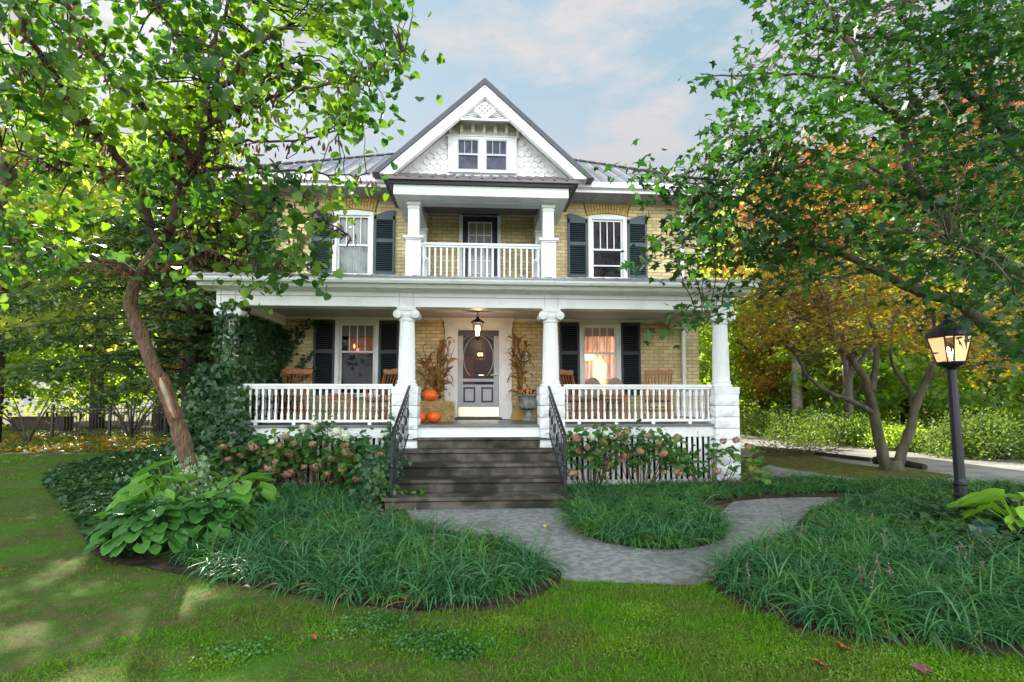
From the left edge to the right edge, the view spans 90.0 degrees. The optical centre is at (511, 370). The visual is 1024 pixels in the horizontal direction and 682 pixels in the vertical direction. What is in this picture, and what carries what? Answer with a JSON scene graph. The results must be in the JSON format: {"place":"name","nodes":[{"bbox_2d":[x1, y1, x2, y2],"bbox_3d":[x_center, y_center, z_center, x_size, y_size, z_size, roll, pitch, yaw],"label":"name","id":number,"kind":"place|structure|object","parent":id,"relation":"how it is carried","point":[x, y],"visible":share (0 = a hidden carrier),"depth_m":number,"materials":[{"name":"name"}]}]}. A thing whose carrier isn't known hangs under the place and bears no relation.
{"place":"outdoors","nodes":[
{"label":"outdoors","id":0,"kind":"place"},
{"bbox_2d":[0,487,166,576],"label":"lawn grass","id":1,"kind":"structure","parent":0,"point":[46,534],"depth_m":6.09,"materials":[{"name":"green plant"}]},
{"bbox_2d":[0,452,1023,681],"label":"lawn","id":2,"kind":"structure","parent":0,"point":[9,483],"depth_m":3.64,"materials":[{"name":"green plant"}]},
{"bbox_2d":[0,451,112,491],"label":"lawn grass","id":3,"kind":"structure","parent":2,"relation":"on","point":[15,460],"depth_m":12.74,"materials":[{"name":"green plant"}]},
{"bbox_2d":[192,606,506,665],"bbox_3d":[-1.028,1.773,3.451,1.960,0.052,0.922,0,-3,-4],"label":"clover","id":4,"kind":"object","parent":2,"relation":"on","point":[464,647],"visible":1,"depth_m":3.35,"materials":[{"name":"green plant"}]},
{"bbox_2d":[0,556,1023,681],"bbox_3d":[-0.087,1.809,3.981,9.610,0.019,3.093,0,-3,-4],"label":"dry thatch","id":5,"kind":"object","parent":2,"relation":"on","point":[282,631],"visible":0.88,"depth_m":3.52,"materials":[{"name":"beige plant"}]},
{"bbox_2d":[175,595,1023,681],"bbox_3d":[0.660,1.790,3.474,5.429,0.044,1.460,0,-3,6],"label":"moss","id":6,"kind":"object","parent":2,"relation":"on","point":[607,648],"visible":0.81,"depth_m":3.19,"materials":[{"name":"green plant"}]},
{"bbox_2d":[0,405,1023,656],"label":"ground","id":7,"kind":"structure","parent":0,"point":[416,611],"depth_m":16.49,"materials":[{"name":"brown soil"}]},
{"bbox_2d":[2,319,63,428],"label":"understory tree","id":8,"kind":"object","parent":7,"relation":"on","point":[20,391],"visible":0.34,"depth_m":28.51,"materials":[{"name":"green plant"}]},
{"bbox_2d":[0,382,79,443],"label":"twiggy young tree","id":9,"kind":"object","parent":7,"relation":"on","point":[18,432],"visible":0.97,"depth_m":18.68,"materials":[{"name":"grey plant"}]},
{"bbox_2d":[3,96,79,367],"bbox_3d":[-25.338,-5.607,21.767,11.247,17.196,11.695,1,-3,-16],"label":"broadleaf tree","id":10,"kind":"object","parent":7,"relation":"on","point":[13,356],"visible":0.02,"depth_m":24.42,"materials":[{"name":"green plant"}]},
{"bbox_2d":[9,416,75,431],"bbox_3d":[-24.428,2.757,26.646,2.720,0.780,0.800,0,-3,-4],"label":"planter trough","id":11,"kind":"object","parent":7,"relation":"on","point":[29,422],"visible":0.54,"depth_m":26.32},
{"bbox_2d":[0,39,156,443],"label":"yellowing tree","id":12,"kind":"object","parent":7,"relation":"on","point":[95,193],"visible":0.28,"depth_m":18.70,"materials":[{"name":"green plant"}]},
{"bbox_2d":[3,282,158,420],"bbox_3d":[-32.218,-1.864,40.014,16.704,13.182,15.623,-1,-3,12],"label":"understory tree","id":13,"kind":"object","parent":7,"relation":"on","point":[109,380],"visible":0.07,"depth_m":37.43,"materials":[{"name":"green plant"}]},
{"bbox_2d":[0,430,170,451],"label":"woodland leaf litter","id":14,"kind":"object","parent":7,"relation":"on","point":[63,448],"visible":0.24,"depth_m":18.66,"materials":[{"name":"brown plant"}]},
{"bbox_2d":[0,428,171,450],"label":"woodland herbs","id":15,"kind":"object","parent":7,"relation":"on","point":[5,436],"visible":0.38,"depth_m":19.54,"materials":[{"name":"green plant"}]},
{"bbox_2d":[9,137,182,428],"bbox_3d":[-23.870,-4.739,29.385,11.681,16.358,12.191,-3,-5,43],"label":"yellowing tree","id":16,"kind":"object","parent":7,"relation":"on","point":[93,350],"visible":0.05,"depth_m":29.18,"materials":[{"name":"green plant"}]},
{"bbox_2d":[50,404,169,436],"bbox_3d":[-15.560,2.210,22.991,9.122,1.450,0.087,1,-3,-9],"label":"iron fence","id":17,"kind":"object","parent":7,"relation":"on","point":[53,408],"visible":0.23,"depth_m":22.57,"materials":[{"name":"black metal"}]},
{"bbox_2d":[73,376,173,439],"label":"bare stemmed shrub","id":18,"kind":"object","parent":7,"relation":"on","point":[131,423],"visible":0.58,"depth_m":20.68,"materials":[{"name":"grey plant"}]},
{"bbox_2d":[0,68,251,413],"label":"hemlock tree","id":19,"kind":"object","parent":7,"relation":"on","point":[194,329],"visible":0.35,"depth_m":13.11,"materials":[{"name":"green plant"}]},
{"bbox_2d":[8,90,255,434],"bbox_3d":[-16.819,-5.425,24.898,11.695,17.196,11.247,-3,-4,42],"label":"broadleaf tree","id":20,"kind":"object","parent":7,"relation":"on","point":[155,415],"visible":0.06,"depth_m":22.91,"materials":[{"name":"green plant"}]},
{"bbox_2d":[157,257,250,374],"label":"orange tree","id":21,"kind":"object","parent":7,"relation":"on","point":[165,336],"depth_m":17.47,"materials":[{"name":"grey plant"}]},
{"bbox_2d":[42,457,561,610],"bbox_3d":[-6.087,2.175,10.211,4.908,0.001,17.464,3,-4,-41],"label":"planting bed","id":22,"kind":"object","parent":7,"relation":"on","point":[147,560],"visible":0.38,"depth_m":4.48,"materials":[{"name":"brown soil"}]},
{"bbox_2d":[41,445,186,559],"bbox_3d":[-7.906,2.121,10.741,3.503,0.328,14.054,2,-4,-29],"label":"ivy ground cover","id":23,"kind":"object","parent":22,"relation":"on","point":[103,474],"visible":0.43,"depth_m":9.36,"materials":[{"name":"green plant"}]},
{"bbox_2d":[86,495,184,546],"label":"hosta plant","id":24,"kind":"object","parent":22,"relation":"on","point":[109,518],"visible":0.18,"depth_m":5.62,"materials":[{"name":"green plant"}]},
{"bbox_2d":[81,474,205,526],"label":"hosta","id":25,"kind":"object","parent":22,"relation":"on","point":[135,491],"visible":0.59,"depth_m":6.76,"materials":[{"name":"green plant"}]},
{"bbox_2d":[82,497,209,556],"bbox_3d":[-3.708,1.612,5.312,0.970,0.574,1.013,0,-3,-4],"label":"hosta plant","id":26,"kind":"object","parent":22,"relation":"on","point":[151,538],"visible":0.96,"depth_m":5.07,"materials":[{"name":"green plant"}]},
{"bbox_2d":[129,454,223,495],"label":"hosta","id":27,"kind":"object","parent":22,"relation":"on","point":[137,477],"visible":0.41,"depth_m":7.61,"materials":[{"name":"green plant"}]},
{"bbox_2d":[152,455,258,509],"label":"variegated ivy","id":28,"kind":"object","parent":22,"relation":"on","point":[200,473],"visible":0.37,"depth_m":7.31,"materials":[{"name":"green plant"}]},
{"bbox_2d":[164,492,262,540],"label":"hosta plant","id":29,"kind":"object","parent":22,"relation":"on","point":[225,515],"visible":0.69,"depth_m":5.60,"materials":[{"name":"green plant"}]},
{"bbox_2d":[0,0,444,507],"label":"redbud tree","id":30,"kind":"object","parent":22,"relation":"on","point":[65,96],"visible":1,"depth_m":5.62,"materials":[{"name":"green plant"}]},
{"bbox_2d":[190,472,281,514],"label":"hosta","id":31,"kind":"object","parent":22,"relation":"on","point":[242,492],"visible":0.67,"depth_m":7.19,"materials":[{"name":"green plant"}]},
{"bbox_2d":[207,426,317,490],"bbox_3d":[-4.290,1.544,8.893,1.787,1.159,1.211,0,-3,-4],"label":"hydrangea bush","id":32,"kind":"object","parent":22,"relation":"on","point":[251,445],"visible":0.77,"depth_m":8.62,"materials":[{"name":"green plant"}]},
{"bbox_2d":[248,410,374,489],"bbox_3d":[-3.364,1.395,8.777,1.984,1.443,1.317,0,-3,-4],"label":"hydrangea bush","id":33,"kind":"object","parent":22,"relation":"on","point":[311,457],"visible":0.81,"depth_m":8.64,"materials":[{"name":"green plant"}]},
{"bbox_2d":[249,476,378,511],"bbox_3d":[-3.080,1.852,7.936,2.581,0.391,2.408,0,-3,-4],"label":"liriope bed","id":34,"kind":"object","parent":22,"relation":"on","point":[322,492],"visible":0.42,"depth_m":7.79,"materials":[{"name":"green plant"}]},
{"bbox_2d":[316,438,405,496],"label":"hydrangea bush","id":35,"kind":"object","parent":22,"relation":"on","point":[356,459],"visible":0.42,"depth_m":8.41,"materials":[{"name":"green plant"}]},
{"bbox_2d":[153,489,572,621],"bbox_3d":[-1.804,1.693,5.397,5.086,0.415,2.908,-2,-4,33],"label":"liriope bed","id":36,"kind":"object","parent":22,"relation":"on","point":[349,551],"visible":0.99,"depth_m":4.73,"materials":[{"name":"green plant"}]},
{"bbox_2d":[349,406,428,513],"bbox_3d":[-2.062,1.416,8.354,1.170,1.888,3.253,1,-4,-19],"label":"step ivy","id":37,"kind":"object","parent":22,"relation":"on","point":[375,478],"visible":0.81,"depth_m":7.67,"materials":[{"name":"green plant"}]},
{"bbox_2d":[186,78,760,488],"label":"house","id":38,"kind":"structure","parent":7,"relation":"on","point":[488,185],"depth_m":11.72,"materials":[{"name":"yellow brick"}]},
{"bbox_2d":[98,300,305,498],"bbox_3d":[-5.187,0.461,9.055,2.984,3.541,2.526,1,-3,-15],"label":"ivy","id":39,"kind":"object","parent":38,"relation":"attached to","point":[199,419],"visible":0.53,"depth_m":8.95,"materials":[{"name":"green plant"}]},
{"bbox_2d":[249,196,313,272],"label":"wall ivy","id":40,"kind":"object","parent":38,"relation":"attached to","point":[265,245],"depth_m":11.88,"materials":[{"name":"green plant"}]},
{"bbox_2d":[246,315,328,419],"bbox_3d":[-4.955,0.016,11.057,1.534,2.629,1.622,0,-3,-4],"label":"wall ivy","id":41,"kind":"object","parent":38,"relation":"attached to","point":[269,353],"depth_m":11.46,"materials":[{"name":"green plant"}]},
{"bbox_2d":[271,368,312,419],"bbox_3d":[-4.694,0.480,10.936,0.700,1.142,0.982,1,-3,-9],"label":"rocking chair","id":42,"kind":"object","parent":38,"relation":"on","point":[297,371],"visible":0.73,"depth_m":11.11,"materials":[{"name":"brown wood"}]},
{"bbox_2d":[324,393,356,419],"bbox_3d":[-3.694,0.783,11.066,0.600,0.590,0.440,0,-3,-4],"label":"side table","id":43,"kind":"object","parent":38,"relation":"on","point":[342,396],"visible":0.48,"depth_m":10.90,"materials":[{"name":"brown wood"}]},
{"bbox_2d":[330,210,373,274],"bbox_3d":[-3.745,-3.002,12.105,1.060,1.595,0.260,0,-3,-4],"label":"window","id":44,"kind":"structure","parent":38,"relation":"in","point":[351,259],"depth_m":12.18,"materials":[{"name":"white paint"}]},
{"bbox_2d":[334,319,379,396],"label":"window","id":45,"kind":"structure","parent":38,"relation":"in","point":[343,327],"depth_m":11.95,"materials":[{"name":"white paint"}]},
{"bbox_2d":[362,368,397,419],"bbox_3d":[-2.715,0.484,11.005,0.700,1.142,0.982,-1,-3,16],"label":"rocking chair","id":46,"kind":"object","parent":38,"relation":"on","point":[388,372],"visible":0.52,"depth_m":11.18,"materials":[{"name":"brown wood"}]},
{"bbox_2d":[420,398,455,421],"bbox_3d":[-1.633,0.862,10.770,0.937,0.622,0.766,0,-3,-4],"label":"hay bale","id":47,"kind":"object","parent":38,"relation":"on","point":[445,410],"visible":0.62,"depth_m":10.52,"materials":[{"name":"plant"}]},
{"bbox_2d":[457,139,478,169],"bbox_3d":[-1.006,-4.962,11.759,0.490,0.730,0.055,0,-3,-4],"label":"gable window","id":48,"kind":"structure","parent":38,"relation":"in","point":[467,149],"depth_m":11.76,"materials":[{"name":"grey paint"}]},
{"bbox_2d":[458,330,498,416],"bbox_3d":[-0.793,0.056,12.068,0.960,2.045,0.117,0,-3,-4],"label":"screen door","id":49,"kind":"structure","parent":38,"relation":"in","point":[478,370],"depth_m":12.10,"materials":[{"name":"grey paint"}]},
{"bbox_2d":[463,216,496,276],"bbox_3d":[-0.767,-2.758,12.291,0.830,1.930,0.050,0,-3,-4],"label":"balcony door","id":50,"kind":"structure","parent":38,"relation":"in","point":[476,229],"depth_m":12.30,"materials":[{"name":"blue paint"}]},
{"bbox_2d":[485,140,506,170],"bbox_3d":[-0.363,-4.960,11.799,0.500,0.730,0.055,0,-3,-4],"label":"gable window","id":51,"kind":"structure","parent":38,"relation":"in","point":[495,150],"depth_m":11.80,"materials":[{"name":"grey paint"}]},
{"bbox_2d":[516,394,537,420],"bbox_3d":[0.371,0.802,11.267,0.570,0.575,0.570,0,-3,-4],"label":"garden urn","id":52,"kind":"object","parent":38,"relation":"on","point":[528,403],"visible":0.9,"depth_m":11.11,"materials":[{"name":"stone"}]},
{"bbox_2d":[504,332,536,401],"bbox_3d":[0.197,-0.049,11.541,0.684,1.720,0.532,-1,-4,19],"label":"corn stalk bundle","id":53,"kind":"object","parent":52,"relation":"in","point":[521,372],"visible":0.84,"depth_m":11.59,"materials":[{"name":"brown plant"}]},
{"bbox_2d":[559,369,594,418],"bbox_3d":[1.335,0.502,11.304,0.700,1.142,0.982,2,-4,-28],"label":"rocking chair","id":54,"kind":"object","parent":38,"relation":"on","point":[562,372],"visible":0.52,"depth_m":11.48,"materials":[{"name":"brown wood"}]},
{"bbox_2d":[577,322,620,396],"bbox_3d":[2.105,-0.129,12.448,1.120,2.100,0.550,0,-3,-4],"label":"window","id":55,"kind":"structure","parent":38,"relation":"in","point":[599,342],"depth_m":12.47,"materials":[{"name":"white glass"}]},
{"bbox_2d":[587,214,626,277],"bbox_3d":[2.321,-2.998,12.437,1.070,1.625,0.170,0,-3,-4],"label":"window","id":56,"kind":"structure","parent":38,"relation":"in","point":[593,218],"depth_m":12.45,"materials":[{"name":"white paint"}]},
{"bbox_2d":[599,394,627,418],"bbox_3d":[2.244,0.804,11.434,0.600,0.590,0.440,0,-3,-4],"label":"side table","id":57,"kind":"object","parent":38,"relation":"on","point":[601,403],"visible":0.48,"depth_m":11.27,"materials":[{"name":"brown wood"}]},
{"bbox_2d":[641,369,673,418],"bbox_3d":[3.245,0.506,11.374,0.700,1.142,0.982,-1,-3,18],"label":"rocking chair","id":58,"kind":"object","parent":38,"relation":"on","point":[658,372],"visible":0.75,"depth_m":11.59,"materials":[{"name":"brown wood"}]},
{"bbox_2d":[384,437,571,509],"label":"concrete steps","id":59,"kind":"structure","parent":7,"relation":"on","point":[483,472],"depth_m":8.38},
{"bbox_2d":[388,385,410,497],"bbox_3d":[-1.824,1.060,8.521,0.100,1.699,2.070,0,-3,-4],"label":"stair handrail","id":60,"kind":"object","parent":59,"relation":"on","point":[403,430],"visible":0.96,"depth_m":8.13,"materials":[{"name":"black metal"}]},
{"bbox_2d":[547,386,567,495],"bbox_3d":[0.731,1.069,8.680,0.100,1.699,2.070,0,-3,-4],"label":"stair handrail","id":61,"kind":"object","parent":59,"relation":"on","point":[554,439],"visible":0.95,"depth_m":8.30,"materials":[{"name":"black metal"}]},
{"bbox_2d":[566,476,876,548],"bbox_3d":[2.916,2.085,8.668,6.558,0.001,4.120,3,-4,-38],"label":"planting bed","id":62,"kind":"object","parent":7,"relation":"on","point":[788,494],"visible":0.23,"depth_m":8.46,"materials":[{"name":"brown soil"}]},
{"bbox_2d":[549,423,635,486],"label":"hydrangea bush","id":63,"kind":"object","parent":62,"relation":"on","point":[605,440],"visible":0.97,"depth_m":8.81,"materials":[{"name":"green plant"}]},
{"bbox_2d":[595,418,686,484],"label":"hydrangea bush","id":64,"kind":"object","parent":62,"relation":"on","point":[640,443],"visible":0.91,"depth_m":9.09,"materials":[{"name":"green plant"}]},
{"bbox_2d":[548,475,756,558],"bbox_3d":[1.747,1.814,7.237,2.646,0.386,4.163,0,-3,-4],"label":"liriope bed","id":65,"kind":"object","parent":62,"relation":"on","point":[667,518],"visible":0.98,"depth_m":6.41,"materials":[{"name":"green plant"}]},
{"bbox_2d":[657,431,779,488],"bbox_3d":[3.580,1.601,9.081,1.973,1.070,1.357,-1,-3,13],"label":"hydrangea bush","id":66,"kind":"object","parent":62,"relation":"on","point":[686,459],"visible":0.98,"depth_m":9.02,"materials":[{"name":"green plant"}]},
{"bbox_2d":[640,469,858,503],"bbox_3d":[4.297,1.943,9.127,4.617,0.347,1.826,1,-3,-17],"label":"liriope bed","id":67,"kind":"object","parent":62,"relation":"on","point":[729,490],"visible":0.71,"depth_m":8.86,"materials":[{"name":"green plant"}]},
{"bbox_2d":[698,325,783,418],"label":"understory tree","id":68,"kind":"object","parent":7,"relation":"on","point":[703,374],"visible":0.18,"depth_m":27.87,"materials":[{"name":"green plant"}]},
{"bbox_2d":[739,404,783,434],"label":"garden shrub","id":69,"kind":"object","parent":7,"relation":"on","point":[745,424],"visible":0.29,"depth_m":24.27,"materials":[{"name":"green plant"}]},
{"bbox_2d":[740,399,809,438],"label":"garden shrub","id":70,"kind":"object","parent":7,"relation":"on","point":[761,421],"visible":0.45,"depth_m":22.80,"materials":[{"name":"green plant"}]},
{"bbox_2d":[698,312,858,419],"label":"understory tree","id":71,"kind":"object","parent":7,"relation":"on","point":[782,407],"visible":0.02,"depth_m":30.88,"materials":[{"name":"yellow plant"}]},
{"bbox_2d":[696,172,862,418],"bbox_3d":[13.780,-3.935,28.122,9.517,14.551,9.896,-2,-4,33],"label":"broadleaf tree","id":72,"kind":"object","parent":7,"relation":"on","point":[732,345],"visible":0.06,"depth_m":27.22,"materials":[{"name":"green plant"}]},
{"bbox_2d":[732,314,842,421],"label":"tree","id":73,"kind":"object","parent":7,"relation":"on","point":[766,383],"visible":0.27,"depth_m":24.99,"materials":[{"name":"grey plant"}]},
{"bbox_2d":[697,134,884,430],"bbox_3d":[12.148,-4.169,23.420,9.083,14.443,7.679,0,-3,-4],"label":"pale trunk tree","id":74,"kind":"object","parent":7,"relation":"on","point":[797,400],"visible":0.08,"depth_m":23.05,"materials":[{"name":"green plant"}]},
{"bbox_2d":[756,397,845,441],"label":"garden shrub","id":75,"kind":"object","parent":7,"relation":"on","point":[773,433],"visible":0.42,"depth_m":20.60,"materials":[{"name":"green plant"}]},
{"bbox_2d":[740,432,873,458],"bbox_3d":[8.387,2.437,14.796,5.127,1.570,2.365,0,-3,-4],"label":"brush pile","id":76,"kind":"object","parent":7,"relation":"on","point":[806,447],"visible":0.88,"depth_m":14.74,"materials":[{"name":"brown plant"}]},
{"bbox_2d":[754,447,871,460],"bbox_3d":[8.629,2.416,15.221,0.201,0.151,3.966,1,-4,-24],"label":"fallen log","id":77,"kind":"object","parent":7,"relation":"on","point":[847,456],"visible":0.64,"depth_m":14.26,"materials":[{"name":"brown wood"}]},
{"bbox_2d":[777,403,870,446],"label":"garden shrub","id":78,"kind":"object","parent":7,"relation":"on","point":[831,423],"visible":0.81,"depth_m":18.30,"materials":[{"name":"green plant"}]},
{"bbox_2d":[753,452,953,480],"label":"moss bank","id":79,"kind":"structure","parent":7,"relation":"on","point":[805,463],"depth_m":12.17,"materials":[{"name":"plant"}]},
{"bbox_2d":[760,305,947,427],"bbox_3d":[14.876,0.286,22.659,7.101,5.992,7.593,1,-3,-10],"label":"understory tree","id":80,"kind":"object","parent":7,"relation":"on","point":[904,367],"visible":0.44,"depth_m":22.06,"materials":[{"name":"green plant"}]},
{"bbox_2d":[684,506,1023,669],"bbox_3d":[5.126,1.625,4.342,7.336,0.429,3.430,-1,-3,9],"label":"liriope bed","id":81,"kind":"object","parent":7,"relation":"on","point":[934,584],"visible":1,"depth_m":4.08,"materials":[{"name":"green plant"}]},
{"bbox_2d":[582,0,1023,376],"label":"green maple tree","id":82,"kind":"object","parent":81,"relation":"on","point":[950,58],"visible":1,"depth_m":5.73,"materials":[{"name":"green plant"}]},
{"bbox_2d":[786,481,1023,534],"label":"liriope bed","id":83,"kind":"object","parent":81,"relation":"on","point":[878,503],"visible":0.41,"depth_m":7.00,"materials":[{"name":"green plant"}]},
{"bbox_2d":[924,314,972,509],"bbox_3d":[6.025,0.607,6.963,0.536,2.795,0.536,-1,-3,-4],"label":"lamp post","id":84,"kind":"object","parent":81,"relation":"on","point":[936,337],"visible":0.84,"depth_m":6.91,"materials":[{"name":"black metal"}]},
{"bbox_2d":[887,481,1023,567],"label":"ivy ground cover","id":85,"kind":"object","parent":81,"relation":"on","point":[944,525],"visible":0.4,"depth_m":6.04,"materials":[{"name":"green plant"}]},
{"bbox_2d":[946,488,1023,535],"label":"chartreuse hosta","id":86,"kind":"object","parent":81,"relation":"on","point":[982,500],"visible":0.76,"depth_m":6.22,"materials":[{"name":"green plant"}]},
{"bbox_2d":[947,521,1023,545],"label":"blue green hosta","id":87,"kind":"object","parent":81,"relation":"on","point":[985,529],"visible":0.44,"depth_m":5.60,"materials":[{"name":"green plant"}]},
{"bbox_2d":[811,411,900,446],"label":"garden shrub","id":88,"kind":"object","parent":7,"relation":"on","point":[861,426],"visible":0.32,"depth_m":18.16,"materials":[{"name":"green plant"}]},
{"bbox_2d":[697,36,1023,425],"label":"rust maple tree","id":89,"kind":"object","parent":7,"relation":"on","point":[849,371],"visible":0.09,"depth_m":16.89,"materials":[{"name":"orange plant"}]},
{"bbox_2d":[729,248,1023,470],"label":"maple tree","id":90,"kind":"object","parent":7,"relation":"on","point":[885,461],"visible":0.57,"depth_m":11.34,"materials":[{"name":"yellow plant"}]},
{"bbox_2d":[849,417,923,450],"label":"garden shrub","id":91,"kind":"object","parent":7,"relation":"on","point":[891,442],"visible":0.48,"depth_m":16.75,"materials":[{"name":"green plant"}]},
{"bbox_2d":[786,470,1023,494],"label":"liriope bed","id":92,"kind":"object","parent":7,"relation":"on","point":[904,483],"visible":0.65,"depth_m":9.12,"materials":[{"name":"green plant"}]},
{"bbox_2d":[887,421,937,452],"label":"garden shrub","id":93,"kind":"object","parent":7,"relation":"on","point":[914,435],"visible":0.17,"depth_m":16.13,"materials":[{"name":"green plant"}]},
{"bbox_2d":[826,284,1004,424],"bbox_3d":[22.354,-0.847,30.323,12.148,9.587,11.362,-2,-4,24],"label":"understory tree","id":94,"kind":"object","parent":7,"relation":"on","point":[924,417],"depth_m":28.84,"materials":[{"name":"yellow plant"}]},
{"bbox_2d":[825,154,1023,425],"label":"yellowing tree","id":95,"kind":"object","parent":7,"relation":"on","point":[868,255],"visible":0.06,"depth_m":24.98,"materials":[{"name":"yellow plant"}]},
{"bbox_2d":[884,299,1023,431],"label":"understory tree","id":96,"kind":"object","parent":7,"relation":"on","point":[970,397],"visible":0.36,"depth_m":19.78,"materials":[{"name":"green plant"}]},
{"bbox_2d":[910,408,1021,459],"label":"garden shrub","id":97,"kind":"object","parent":7,"relation":"on","point":[942,445],"visible":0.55,"depth_m":14.54,"materials":[{"name":"green plant"}]},
{"bbox_2d":[936,402,1023,462],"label":"garden shrub","id":98,"kind":"object","parent":7,"relation":"on","point":[1010,442],"visible":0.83,"depth_m":13.69,"materials":[{"name":"green plant"}]},
{"bbox_2d":[0,0,1023,404],"label":"sky","id":99,"kind":"structure","parent":0,"point":[598,77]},
{"bbox_2d":[407,496,837,584],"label":"front path","id":100,"kind":"structure","parent":0,"point":[593,559],"depth_m":5.84,"materials":[{"name":"grey stone"}]},
{"bbox_2d":[740,434,1023,476],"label":"driveway","id":101,"kind":"structure","parent":0,"point":[942,464],"depth_m":13.68,"materials":[{"name":"concrete"}]},
{"bbox_2d":[760,465,1023,483],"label":"side path","id":102,"kind":"structure","parent":0,"point":[776,469],"depth_m":10.89,"materials":[{"name":"concrete"}]},
{"bbox_3d":[-1.833,0.812,11.431,0.570,0.575,0.570,0,-3,-4],"label":"garden urn","id":103,"kind":"object","parent":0,"visible":0},
{"bbox_2d":[415,337,460,399],"bbox_3d":[-1.738,-0.041,11.387,1.220,1.590,0.708,0,-3,-4],"label":"corn stalk bundle","id":104,"kind":"object","parent":103,"relation":"in","point":[437,382],"visible":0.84,"depth_m":11.39,"materials":[{"name":"brown plant"}]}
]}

